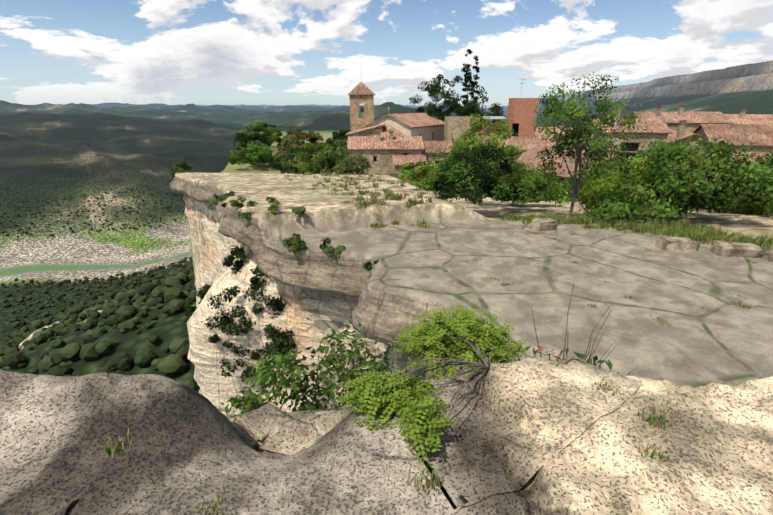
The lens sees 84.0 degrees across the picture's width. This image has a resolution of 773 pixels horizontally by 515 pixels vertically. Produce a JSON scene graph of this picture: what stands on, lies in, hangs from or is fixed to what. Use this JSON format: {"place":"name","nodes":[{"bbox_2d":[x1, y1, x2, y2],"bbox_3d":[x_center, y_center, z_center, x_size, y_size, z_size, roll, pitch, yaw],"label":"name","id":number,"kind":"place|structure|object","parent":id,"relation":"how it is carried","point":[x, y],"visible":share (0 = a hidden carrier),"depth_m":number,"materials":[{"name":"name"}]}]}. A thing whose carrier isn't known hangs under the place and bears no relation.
{"place":"outdoors","nodes":[
{"label":"outdoors","id":0,"kind":"place"},
{"bbox_2d":[0,60,772,514],"bbox_3d":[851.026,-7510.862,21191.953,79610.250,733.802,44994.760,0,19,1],"label":"ground terrain","id":1,"kind":"structure","parent":0,"point":[702,376],"depth_m":16.29,"materials":[{"name":"beige stone"}]},
{"bbox_2d":[0,187,196,390],"bbox_3d":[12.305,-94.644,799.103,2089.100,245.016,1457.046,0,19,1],"label":"forest trees","id":2,"kind":"object","parent":1,"relation":"on","point":[124,309],"visible":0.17,"depth_m":216.50,"materials":[{"name":"green plant"}]},
{"bbox_2d":[231,140,265,155],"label":"tree","id":3,"kind":"object","parent":1,"relation":"on","point":[238,148],"visible":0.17,"depth_m":82.59,"materials":[{"name":"green plant"}]},
{"bbox_2d":[225,142,279,166],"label":"bush","id":4,"kind":"object","parent":1,"relation":"on","point":[257,157],"visible":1,"depth_m":71.92,"materials":[{"name":"green plant"}]},
{"bbox_2d":[233,132,272,147],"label":"tree","id":5,"kind":"object","parent":1,"relation":"on","point":[240,137],"visible":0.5,"depth_m":95.65,"materials":[{"name":"green plant"}]},
{"bbox_2d":[235,121,280,143],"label":"tree","id":6,"kind":"object","parent":1,"relation":"on","point":[257,128],"visible":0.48,"depth_m":101.72,"materials":[{"name":"green plant"}]},
{"bbox_2d":[260,122,275,131],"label":"tree","id":7,"kind":"object","parent":1,"relation":"on","point":[266,125],"visible":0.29,"depth_m":122.36,"materials":[{"name":"green plant"}]},
{"bbox_2d":[276,151,292,161],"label":"bush","id":8,"kind":"object","parent":1,"relation":"on","point":[279,153],"visible":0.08,"depth_m":78.80,"materials":[{"name":"green plant"}]},
{"bbox_2d":[274,129,306,146],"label":"tree","id":9,"kind":"object","parent":1,"relation":"on","point":[278,140],"visible":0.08,"depth_m":94.97,"materials":[{"name":"green plant"}]},
{"bbox_2d":[267,147,319,173],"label":"bush","id":10,"kind":"object","parent":1,"relation":"on","point":[274,164],"visible":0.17,"depth_m":56.17,"materials":[{"name":"green plant"}]},
{"bbox_2d":[279,138,311,151],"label":"tree","id":11,"kind":"object","parent":1,"relation":"on","point":[284,144],"visible":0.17,"depth_m":82.19,"materials":[{"name":"green plant"}]},
{"bbox_2d":[278,145,319,173],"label":"bush","id":12,"kind":"object","parent":1,"relation":"on","point":[290,165],"visible":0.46,"depth_m":53.87,"materials":[{"name":"green plant"}]},
{"bbox_2d":[281,127,323,150],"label":"tree","id":13,"kind":"object","parent":1,"relation":"on","point":[298,132],"visible":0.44,"depth_m":83.90,"materials":[{"name":"green plant"}]},
{"bbox_2d":[278,133,326,153],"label":"tree","id":14,"kind":"object","parent":1,"relation":"on","point":[304,139],"visible":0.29,"depth_m":83.65,"materials":[{"name":"green plant"}]},
{"bbox_2d":[294,143,346,171],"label":"bush","id":15,"kind":"object","parent":1,"relation":"on","point":[301,159],"visible":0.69,"depth_m":47.11,"materials":[{"name":"green plant"}]},
{"bbox_2d":[0,163,641,514],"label":"cliff rock","id":16,"kind":"object","parent":1,"relation":"on","point":[188,450],"visible":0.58,"depth_m":2.65,"materials":[{"name":"beige stone"}]},
{"bbox_2d":[172,161,193,171],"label":"bush","id":17,"kind":"object","parent":16,"relation":"on","point":[177,166],"visible":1,"depth_m":39.81,"materials":[{"name":"green plant"}]},
{"bbox_2d":[181,283,211,316],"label":"bush","id":18,"kind":"object","parent":16,"relation":"attached to","point":[201,293],"visible":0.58,"depth_m":20.28,"materials":[{"name":"green plant"}]},
{"bbox_2d":[210,199,228,207],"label":"bush","id":19,"kind":"object","parent":16,"relation":"on","point":[214,202],"visible":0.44,"depth_m":18.80,"materials":[{"name":"green plant"}]},
{"bbox_2d":[213,191,235,199],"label":"bush","id":20,"kind":"object","parent":16,"relation":"on","point":[225,196],"visible":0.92,"depth_m":21.38,"materials":[{"name":"green plant"}]},
{"bbox_2d":[204,286,255,353],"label":"bush","id":21,"kind":"object","parent":16,"relation":"attached to","point":[234,291],"visible":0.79,"depth_m":16.90,"materials":[{"name":"green plant"}]},
{"bbox_2d":[222,244,245,276],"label":"bush","id":22,"kind":"object","parent":16,"relation":"attached to","point":[238,253],"visible":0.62,"depth_m":18.10,"materials":[{"name":"green plant"}]},
{"bbox_2d":[219,321,264,383],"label":"bush","id":23,"kind":"object","parent":16,"relation":"attached to","point":[254,356],"visible":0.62,"depth_m":17.07,"materials":[{"name":"green plant"}]},
{"bbox_2d":[229,195,257,207],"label":"bush","id":24,"kind":"object","parent":16,"relation":"on","point":[235,203],"visible":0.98,"depth_m":17.58,"materials":[{"name":"green plant"}]},
{"bbox_2d":[236,211,253,220],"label":"bush","id":25,"kind":"object","parent":16,"relation":"on","point":[246,216],"visible":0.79,"depth_m":16.29,"materials":[{"name":"green plant"}]},
{"bbox_2d":[232,395,257,410],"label":"bush","id":26,"kind":"object","parent":16,"relation":"attached to","point":[251,406],"visible":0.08,"depth_m":17.80,"materials":[{"name":"green plant"}]},
{"bbox_2d":[242,266,266,299],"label":"bush","id":27,"kind":"object","parent":16,"relation":"attached to","point":[255,282],"visible":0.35,"depth_m":17.05,"materials":[{"name":"green plant"}]},
{"bbox_2d":[232,402,293,451],"bbox_3d":[-1.018,1.534,3.502,0.398,0.556,0.485,25,21,28],"label":"rock","id":28,"kind":"object","parent":16,"relation":"attached to","point":[254,426],"visible":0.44,"depth_m":3.36,"materials":[{"name":"beige stone"}]},
{"bbox_2d":[248,288,287,333],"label":"bush","id":29,"kind":"object","parent":16,"relation":"attached to","point":[278,305],"visible":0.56,"depth_m":16.76,"materials":[{"name":"green plant"}]},
{"bbox_2d":[266,197,281,213],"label":"bush","id":30,"kind":"object","parent":16,"relation":"on","point":[273,207],"visible":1,"depth_m":16.08,"materials":[{"name":"green plant"}]},
{"bbox_2d":[262,323,296,355],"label":"bush","id":31,"kind":"object","parent":16,"relation":"attached to","point":[277,334],"visible":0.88,"depth_m":16.56,"materials":[{"name":"green plant"}]},
{"bbox_2d":[228,406,349,421],"bbox_3d":[-0.597,2.511,4.033,2.406,2.138,0.999,-1,19,-4],"label":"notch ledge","id":32,"kind":"object","parent":16,"relation":"attached to","point":[300,415],"visible":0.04,"depth_m":4.03,"materials":[{"name":"beige stone"}]},
{"bbox_2d":[260,414,319,455],"bbox_3d":[-0.692,1.537,3.280,0.488,0.472,0.390,9,19,-2],"label":"rock","id":33,"kind":"object","parent":16,"relation":"attached to","point":[287,435],"visible":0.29,"depth_m":3.21,"materials":[{"name":"beige stone"}]},
{"bbox_2d":[282,233,302,245],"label":"bush","id":34,"kind":"object","parent":16,"relation":"on","point":[289,241],"visible":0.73,"depth_m":14.86,"materials":[{"name":"green plant"}]},
{"bbox_2d":[288,238,306,253],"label":"bush","id":35,"kind":"object","parent":16,"relation":"on","point":[296,247],"visible":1,"depth_m":14.55,"materials":[{"name":"green plant"}]},
{"bbox_2d":[291,205,305,215],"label":"bush","id":36,"kind":"object","parent":16,"relation":"on","point":[300,209],"visible":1,"depth_m":15.87,"materials":[{"name":"green plant"}]},
{"bbox_2d":[219,320,428,417],"bbox_3d":[-1.177,4.499,7.960,4.410,6.266,4.184,-9,21,-24],"label":"bush","id":37,"kind":"object","parent":16,"relation":"on","point":[274,375],"visible":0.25,"depth_m":7.64,"materials":[{"name":"green plant"}]},
{"bbox_2d":[315,382,332,409],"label":"bush","id":38,"kind":"object","parent":16,"relation":"on","point":[329,387],"visible":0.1,"depth_m":16.65,"materials":[{"name":"green plant"}]},
{"bbox_2d":[305,406,355,437],"bbox_3d":[-0.336,1.544,3.478,0.579,0.467,0.468,-1,23,-28],"label":"rock","id":39,"kind":"object","parent":16,"relation":"attached to","point":[323,423],"visible":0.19,"depth_m":3.43,"materials":[{"name":"beige stone"}]},
{"bbox_2d":[319,238,345,255],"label":"bush","id":40,"kind":"object","parent":16,"relation":"on","point":[325,247],"visible":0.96,"depth_m":14.31,"materials":[{"name":"green plant"}]},
{"bbox_2d":[325,360,410,410],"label":"shrub","id":41,"kind":"object","parent":16,"relation":"attached to","point":[374,367],"visible":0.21,"depth_m":3.28,"materials":[{"name":"green plant"}]},
{"bbox_2d":[362,260,381,270],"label":"bush","id":42,"kind":"object","parent":16,"relation":"on","point":[367,265],"visible":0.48,"depth_m":13.19,"materials":[{"name":"green plant"}]},
{"bbox_2d":[101,377,674,514],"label":"grass","id":43,"kind":"structure","parent":16,"relation":"on","point":[652,419],"depth_m":2.31,"materials":[{"name":"green plant"}]},
{"bbox_2d":[336,304,527,462],"bbox_3d":[0.342,0.745,3.155,1.042,0.471,1.768,15,24,36],"label":"shrub","id":44,"kind":"object","parent":16,"relation":"on","point":[461,332],"visible":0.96,"depth_m":2.99,"materials":[{"name":"green plant"}]},
{"bbox_2d":[519,285,637,375],"bbox_3d":[1.356,0.931,3.711,1.319,1.314,0.839,0,19,1],"label":"dry stalk","id":45,"kind":"object","parent":16,"relation":"on","point":[589,360],"visible":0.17,"depth_m":3.80,"materials":[{"name":"brown plant"}]},
{"bbox_2d":[327,139,348,156],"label":"tree","id":46,"kind":"object","parent":1,"relation":"on","point":[344,142],"visible":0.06,"depth_m":70.76,"materials":[{"name":"green plant"}]},
{"bbox_2d":[327,129,349,146],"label":"tree","id":47,"kind":"object","parent":1,"relation":"on","point":[336,134],"visible":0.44,"depth_m":99.89,"materials":[{"name":"green plant"}]},
{"bbox_2d":[311,146,370,174],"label":"bush","id":48,"kind":"object","parent":1,"relation":"on","point":[350,165],"visible":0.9,"depth_m":46.11,"materials":[{"name":"green plant"}]},
{"bbox_2d":[264,171,432,228],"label":"grass tufts","id":49,"kind":"object","parent":1,"relation":"on","point":[392,196],"visible":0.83,"depth_m":22.18,"materials":[{"name":"green plant"}]},
{"bbox_2d":[348,81,374,131],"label":"church tower","id":50,"kind":"structure","parent":1,"relation":"on","point":[361,92],"depth_m":71.85,"materials":[{"name":"stone"}]},
{"bbox_2d":[346,124,384,150],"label":"house front","id":51,"kind":"structure","parent":1,"relation":"on","point":[369,131],"depth_m":64.50,"materials":[{"name":"stone"}]},
{"bbox_2d":[347,129,424,176],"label":"house front","id":52,"kind":"structure","parent":1,"relation":"on","point":[378,151],"depth_m":61.18,"materials":[{"name":"tile"}]},
{"bbox_2d":[365,106,443,140],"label":"church nave","id":53,"kind":"structure","parent":1,"relation":"on","point":[425,126],"depth_m":67.22,"materials":[{"name":"stone"}]},
{"bbox_2d":[392,155,426,176],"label":"house lean-to","id":54,"kind":"structure","parent":1,"relation":"on","point":[399,161],"depth_m":59.30,"materials":[{"name":"tile"}]},
{"bbox_2d":[387,161,442,189],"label":"bush","id":55,"kind":"object","parent":1,"relation":"on","point":[405,170],"visible":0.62,"depth_m":44.05,"materials":[{"name":"green plant"}]},
{"bbox_2d":[409,162,436,190],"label":"bush","id":56,"kind":"object","parent":1,"relation":"on","point":[424,171],"visible":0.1,"depth_m":45.20,"materials":[{"name":"green plant"}]},
{"bbox_2d":[409,79,455,120],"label":"pine","id":57,"kind":"object","parent":1,"relation":"on","point":[433,92],"visible":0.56,"depth_m":76.13,"materials":[{"name":"green plant"}]},
{"bbox_2d":[414,159,456,191],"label":"bush","id":58,"kind":"object","parent":1,"relation":"on","point":[432,167],"visible":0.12,"depth_m":44.36,"materials":[{"name":"green plant"}]},
{"bbox_2d":[422,141,457,165],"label":"house front","id":59,"kind":"structure","parent":1,"relation":"on","point":[431,146],"depth_m":62.25,"materials":[{"name":"stone"}]},
{"bbox_2d":[425,148,471,188],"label":"bush","id":60,"kind":"object","parent":1,"relation":"on","point":[435,157],"visible":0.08,"depth_m":46.58,"materials":[{"name":"green plant"}]},
{"bbox_2d":[427,67,488,119],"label":"pine","id":61,"kind":"object","parent":1,"relation":"on","point":[455,105],"visible":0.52,"depth_m":79.91,"materials":[{"name":"green plant"}]},
{"bbox_2d":[444,116,478,140],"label":"stone building","id":62,"kind":"structure","parent":1,"relation":"on","point":[455,125],"depth_m":66.73,"materials":[{"name":"stone"}]},
{"bbox_2d":[459,49,472,114],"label":"cypress","id":63,"kind":"object","parent":1,"relation":"on","point":[468,75],"visible":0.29,"depth_m":78.86,"materials":[{"name":"green plant"}]},
{"bbox_2d":[469,56,479,114],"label":"cypress","id":64,"kind":"object","parent":1,"relation":"on","point":[474,83],"visible":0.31,"depth_m":79.74,"materials":[{"name":"green plant"}]},
{"bbox_2d":[422,142,535,203],"bbox_3d":[4.372,-4.207,21.008,5.128,2.847,4.456,0,19,1],"label":"dark bush","id":65,"kind":"object","parent":1,"relation":"on","point":[476,185],"visible":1,"depth_m":20.18,"materials":[{"name":"green plant"}]},
{"bbox_2d":[459,99,503,122],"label":"tree","id":66,"kind":"object","parent":1,"relation":"on","point":[472,105],"visible":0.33,"depth_m":75.66,"materials":[{"name":"green plant"}]},
{"bbox_2d":[453,136,516,154],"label":"tiled roof","id":67,"kind":"structure","parent":1,"relation":"on","point":[483,141],"depth_m":65.53,"materials":[{"name":"tile"}]},
{"bbox_2d":[449,114,524,205],"bbox_3d":[6.025,-5.632,26.058,4.406,5.970,4.287,0,19,1],"label":"tree","id":68,"kind":"object","parent":1,"relation":"on","point":[468,137],"visible":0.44,"depth_m":25.39,"materials":[{"name":"green plant"}]},
{"bbox_2d":[478,122,518,136],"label":"brick house","id":69,"kind":"structure","parent":1,"relation":"on","point":[495,131],"depth_m":70.44,"materials":[{"name":"brick"}]},
{"bbox_2d":[490,158,526,181],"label":"bush","id":70,"kind":"object","parent":1,"relation":"on","point":[512,174],"visible":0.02,"depth_m":43.38,"materials":[{"name":"green plant"}]},
{"bbox_2d":[507,98,538,136],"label":"brick building","id":71,"kind":"structure","parent":1,"relation":"on","point":[521,113],"depth_m":69.74,"materials":[{"name":"brick"}]},
{"bbox_2d":[492,160,557,202],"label":"dark bush","id":72,"kind":"object","parent":1,"relation":"on","point":[540,192],"visible":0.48,"depth_m":22.98,"materials":[{"name":"green plant"}]},
{"bbox_2d":[494,137,555,170],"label":"tiled roof","id":73,"kind":"structure","parent":1,"relation":"on","point":[526,143],"depth_m":62.70,"materials":[{"name":"tile"}]},
{"bbox_2d":[506,172,569,205],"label":"bush","id":74,"kind":"object","parent":1,"relation":"on","point":[558,192],"visible":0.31,"depth_m":26.75,"materials":[{"name":"green plant"}]},
{"bbox_2d":[530,218,557,231],"bbox_3d":[6.475,-1.301,17.632,0.956,0.548,0.591,-5,29,-21],"label":"stone block","id":75,"kind":"object","parent":1,"relation":"on","point":[542,224],"depth_m":17.44,"materials":[{"name":"beige stone"}]},
{"bbox_2d":[529,169,568,187],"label":"bush","id":76,"kind":"object","parent":1,"relation":"on","point":[554,177],"visible":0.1,"depth_m":37.90,"materials":[{"name":"green plant"}]},
{"bbox_2d":[535,122,583,147],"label":"house","id":77,"kind":"structure","parent":1,"relation":"on","point":[537,134],"depth_m":77.17,"materials":[{"name":"tile"}]},
{"bbox_2d":[510,145,629,198],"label":"tiled roof","id":78,"kind":"structure","parent":1,"relation":"on","point":[529,155],"depth_m":46.25,"materials":[{"name":"tile"}]},
{"bbox_2d":[555,176,587,201],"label":"bush","id":79,"kind":"object","parent":1,"relation":"on","point":[570,189],"visible":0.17,"depth_m":35.22,"materials":[{"name":"green plant"}]},
{"bbox_2d":[531,72,652,218],"bbox_3d":[8.898,-4.620,19.171,4.938,6.905,4.637,5,20,14],"label":"tree","id":80,"kind":"object","parent":1,"relation":"on","point":[580,132],"visible":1,"depth_m":18.44,"materials":[{"name":"green plant"}]},
{"bbox_2d":[471,230,756,326],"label":"grass tufts","id":81,"kind":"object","parent":1,"relation":"on","point":[630,297],"depth_m":11.80,"materials":[{"name":"green plant"}]},
{"bbox_2d":[572,168,662,204],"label":"bush","id":82,"kind":"object","parent":1,"relation":"on","point":[593,192],"visible":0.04,"depth_m":28.13,"materials":[{"name":"green plant"}]},
{"bbox_2d":[567,157,673,205],"bbox_3d":[14.398,-4.725,26.239,6.132,2.733,6.561,0,19,1],"label":"bush","id":83,"kind":"object","parent":1,"relation":"on","point":[587,191],"visible":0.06,"depth_m":25.93,"materials":[{"name":"green plant"}]},
{"bbox_2d":[578,187,668,222],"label":"bush","id":84,"kind":"object","parent":1,"relation":"on","point":[602,206],"visible":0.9,"depth_m":18.67,"materials":[{"name":"green plant"}]},
{"bbox_2d":[583,106,672,164],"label":"house","id":85,"kind":"structure","parent":1,"relation":"on","point":[660,128],"depth_m":51.03,"materials":[{"name":"stone"}]},
{"bbox_2d":[587,162,678,191],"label":"bush","id":86,"kind":"object","parent":1,"relation":"on","point":[599,182],"visible":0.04,"depth_m":28.20,"materials":[{"name":"green plant"}]},
{"bbox_2d":[499,211,772,248],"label":"grass strip","id":87,"kind":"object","parent":1,"relation":"on","point":[701,233],"depth_m":17.70,"materials":[{"name":"green plant"}]},
{"bbox_2d":[591,155,707,212],"bbox_3d":[14.197,-4.124,23.310,5.685,2.893,5.809,-11,22,-28],"label":"bush","id":88,"kind":"object","parent":1,"relation":"on","point":[605,186],"visible":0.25,"depth_m":23.09,"materials":[{"name":"green plant"}]},
{"bbox_2d":[655,236,699,250],"bbox_3d":[10.496,-0.436,15.520,1.293,0.540,0.596,1,19,-5],"label":"stone block","id":89,"kind":"object","parent":1,"relation":"on","point":[674,243],"depth_m":15.28,"materials":[{"name":"beige stone"}]},
{"bbox_2d":[629,136,725,174],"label":"bush","id":90,"kind":"object","parent":1,"relation":"on","point":[641,153],"visible":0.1,"depth_m":28.87,"materials":[{"name":"green plant"}]},
{"bbox_2d":[609,135,751,207],"bbox_3d":[13.829,-3.947,20.061,5.799,3.328,5.556,-13,23,-33],"label":"bush","id":91,"kind":"object","parent":1,"relation":"on","point":[670,155],"visible":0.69,"depth_m":19.16,"materials":[{"name":"green plant"}]},
{"bbox_2d":[627,105,733,132],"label":"tiled roof","id":92,"kind":"structure","parent":1,"relation":"on","point":[693,122],"depth_m":69.96,"materials":[{"name":"tile"}]},
{"bbox_2d":[624,158,743,220],"bbox_3d":[13.156,-3.178,19.382,4.804,2.612,4.290,0,19,1],"label":"bush","id":93,"kind":"object","parent":1,"relation":"on","point":[695,183],"visible":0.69,"depth_m":18.49,"materials":[{"name":"green plant"}]},
{"bbox_2d":[666,120,701,165],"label":"house","id":94,"kind":"structure","parent":1,"relation":"on","point":[682,134],"depth_m":51.90,"materials":[{"name":"stone"}]},
{"bbox_2d":[642,137,772,216],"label":"bush","id":95,"kind":"object","parent":1,"relation":"on","point":[760,196],"visible":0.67,"depth_m":18.04,"materials":[{"name":"green plant"}]},
{"bbox_2d":[692,124,772,157],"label":"tiled roof","id":96,"kind":"structure","parent":1,"relation":"on","point":[746,135],"depth_m":48.17,"materials":[{"name":"tile"}]},
{"bbox_2d":[698,143,772,171],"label":"bush","id":97,"kind":"object","parent":1,"relation":"on","point":[743,150],"visible":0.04,"depth_m":29.31,"materials":[{"name":"green plant"}]},
{"bbox_2d":[710,240,761,257],"bbox_3d":[12.116,-0.237,14.891,1.350,0.533,0.607,4,22,3],"label":"stone block","id":98,"kind":"object","parent":1,"relation":"on","point":[731,249],"depth_m":14.66,"materials":[{"name":"beige stone"}]},
{"bbox_2d":[718,179,772,214],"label":"bush","id":99,"kind":"object","parent":1,"relation":"on","point":[746,209],"visible":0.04,"depth_m":23.41,"materials":[{"name":"green plant"}]},
{"bbox_2d":[723,151,772,171],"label":"tiled roof","id":100,"kind":"structure","parent":1,"relation":"on","point":[757,154],"depth_m":43.12,"materials":[{"name":"tile"}]},
{"bbox_2d":[723,160,772,213],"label":"bush","id":101,"kind":"object","parent":1,"relation":"on","point":[768,184],"visible":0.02,"depth_m":22.04,"materials":[{"name":"green plant"}]},
{"bbox_2d":[724,109,772,124],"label":"house","id":102,"kind":"structure","parent":1,"relation":"on","point":[742,117],"depth_m":75.68,"materials":[{"name":"tile"}]},
{"bbox_2d":[759,247,772,261],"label":"stone block","id":103,"kind":"object","parent":1,"relation":"on","point":[767,254],"depth_m":14.42,"materials":[{"name":"beige stone"}]},
{"bbox_2d":[0,0,772,107],"label":"sky","id":104,"kind":"structure","parent":0,"point":[169,52],"materials":[{"name":"blue"}]},
{"bbox_2d":[483,116,505,118],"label":"sheet roof","id":105,"kind":"structure","parent":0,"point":[496,117],"depth_m":68.85,"materials":[{"name":"grey metal"}]}
]}

